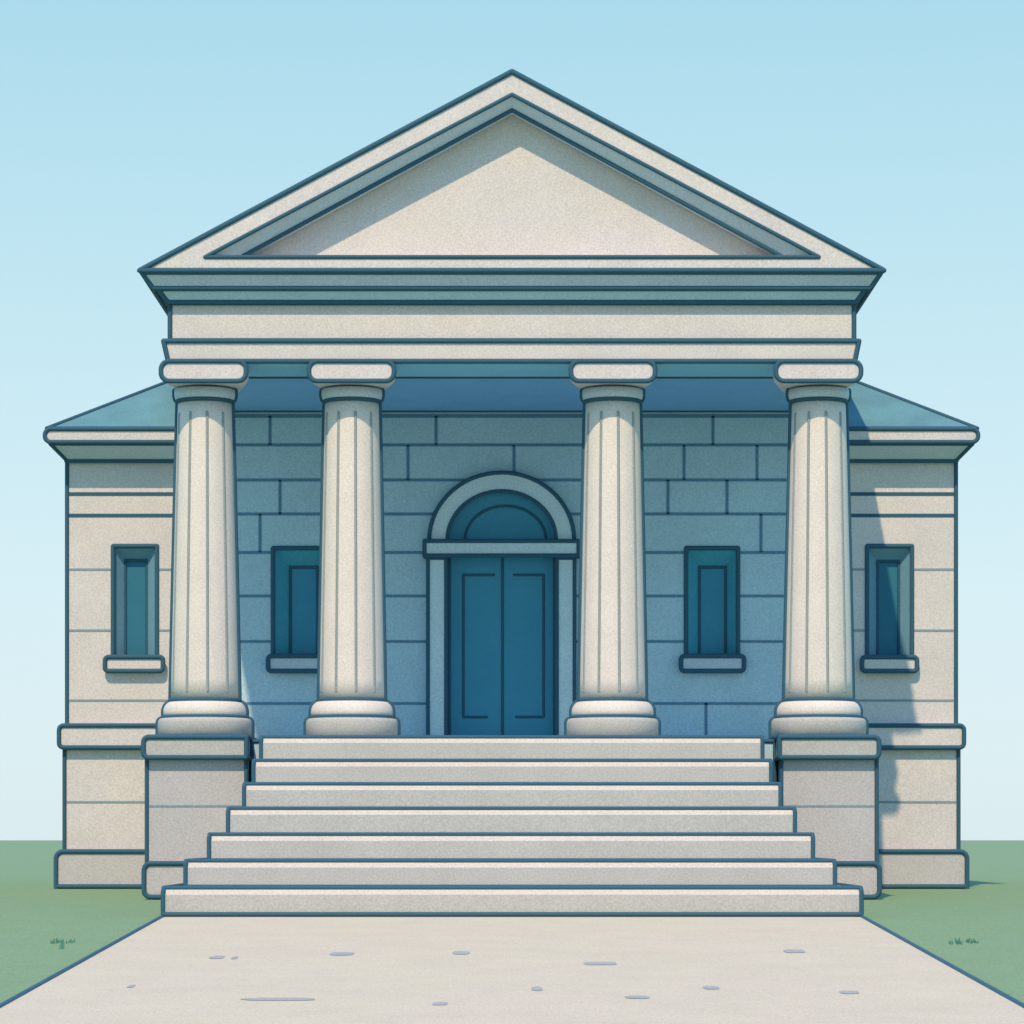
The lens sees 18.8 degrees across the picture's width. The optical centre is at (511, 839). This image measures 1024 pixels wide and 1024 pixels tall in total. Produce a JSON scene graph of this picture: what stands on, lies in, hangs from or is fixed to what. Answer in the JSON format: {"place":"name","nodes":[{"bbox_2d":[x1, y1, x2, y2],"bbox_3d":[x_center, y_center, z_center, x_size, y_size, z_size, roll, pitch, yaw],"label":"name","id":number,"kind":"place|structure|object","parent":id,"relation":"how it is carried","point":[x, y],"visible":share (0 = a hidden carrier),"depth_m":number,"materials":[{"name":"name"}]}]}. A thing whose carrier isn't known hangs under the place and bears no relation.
{"place":"outdoors","nodes":[
{"label":"outdoors","id":0,"kind":"place"},
{"bbox_2d":[0,915,1023,1023],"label":"path","id":1,"kind":"structure","parent":0,"point":[162,969],"depth_m":18.43,"materials":[{"name":"beige concrete"}]},
{"bbox_2d":[161,735,863,916],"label":"stone staircase","id":2,"kind":"structure","parent":1,"relation":"on","point":[511,825],"depth_m":25.13,"materials":[{"name":"beige stone"}]},
{"bbox_2d":[0,840,1023,1002],"bbox_3d":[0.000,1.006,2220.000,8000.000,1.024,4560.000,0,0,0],"label":"lawn","id":3,"kind":"structure","parent":0,"point":[38,912],"depth_m":24.48,"materials":[{"name":"green plant"}]},
{"bbox_2d":[50,938,74,948],"bbox_3d":[-3.086,0.704,21.016,0.161,0.062,0.714,0,0,-2],"label":"grass tuft","id":4,"kind":"object","parent":3,"relation":"on","point":[62,942],"visible":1,"depth_m":21.22,"materials":[{"name":"green plant"}]},
{"bbox_2d":[43,69,979,899],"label":"temple building","id":5,"kind":"structure","parent":3,"relation":"on","point":[511,401],"depth_m":28.50,"materials":[{"name":"beige stone"}]},
{"bbox_2d":[103,544,164,672],"bbox_3d":[-3.830,-2.349,31.383,0.637,1.323,0.254,0,0,0],"label":"window","id":6,"kind":"structure","parent":5,"relation":"in","point":[134,567],"depth_m":31.42,"materials":[{"name":"blue glass"}]},
{"bbox_2d":[266,546,318,672],"bbox_3d":[-2.153,-2.338,31.383,0.687,1.302,0.254,0,0,0],"label":"window","id":7,"kind":"structure","parent":5,"relation":"in","point":[294,569],"depth_m":31.44,"materials":[{"name":"glass"}]},
{"bbox_2d":[448,558,503,734],"bbox_3d":[-0.369,-1.911,31.436,0.574,1.951,0.088,0,0,0],"label":"door leaf","id":8,"kind":"structure","parent":5,"relation":"in","point":[475,585],"depth_m":31.41,"materials":[{"name":"paint"}]},
{"bbox_2d":[504,558,554,734],"bbox_3d":[0.174,-1.911,31.436,0.568,1.951,0.088,0,0,0],"label":"door leaf","id":9,"kind":"structure","parent":5,"relation":"in","point":[529,583],"depth_m":31.41,"materials":[{"name":"paint"}]},
{"bbox_2d":[679,546,745,672],"bbox_3d":[2.032,-2.338,31.383,0.687,1.302,0.254,0,0,0],"label":"window","id":10,"kind":"structure","parent":5,"relation":"in","point":[711,573],"depth_m":31.42,"materials":[{"name":"glass"}]},
{"bbox_2d":[860,544,918,672],"bbox_3d":[3.825,-2.349,31.383,0.606,1.323,0.254,0,0,0],"label":"window","id":11,"kind":"structure","parent":5,"relation":"in","point":[889,568],"depth_m":31.42,"materials":[{"name":"blue glass"}]},
{"bbox_2d":[949,937,978,944],"bbox_3d":[3.114,0.690,21.226,0.144,0.056,0.300,0,0,39],"label":"grass tuft","id":12,"kind":"object","parent":3,"relation":"on","point":[961,943],"visible":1,"depth_m":21.21,"materials":[{"name":"green plant"}]},
{"bbox_2d":[0,0,1023,839],"label":"sky","id":13,"kind":"structure","parent":0,"point":[131,131],"materials":[{"name":"blue"}]}
]}

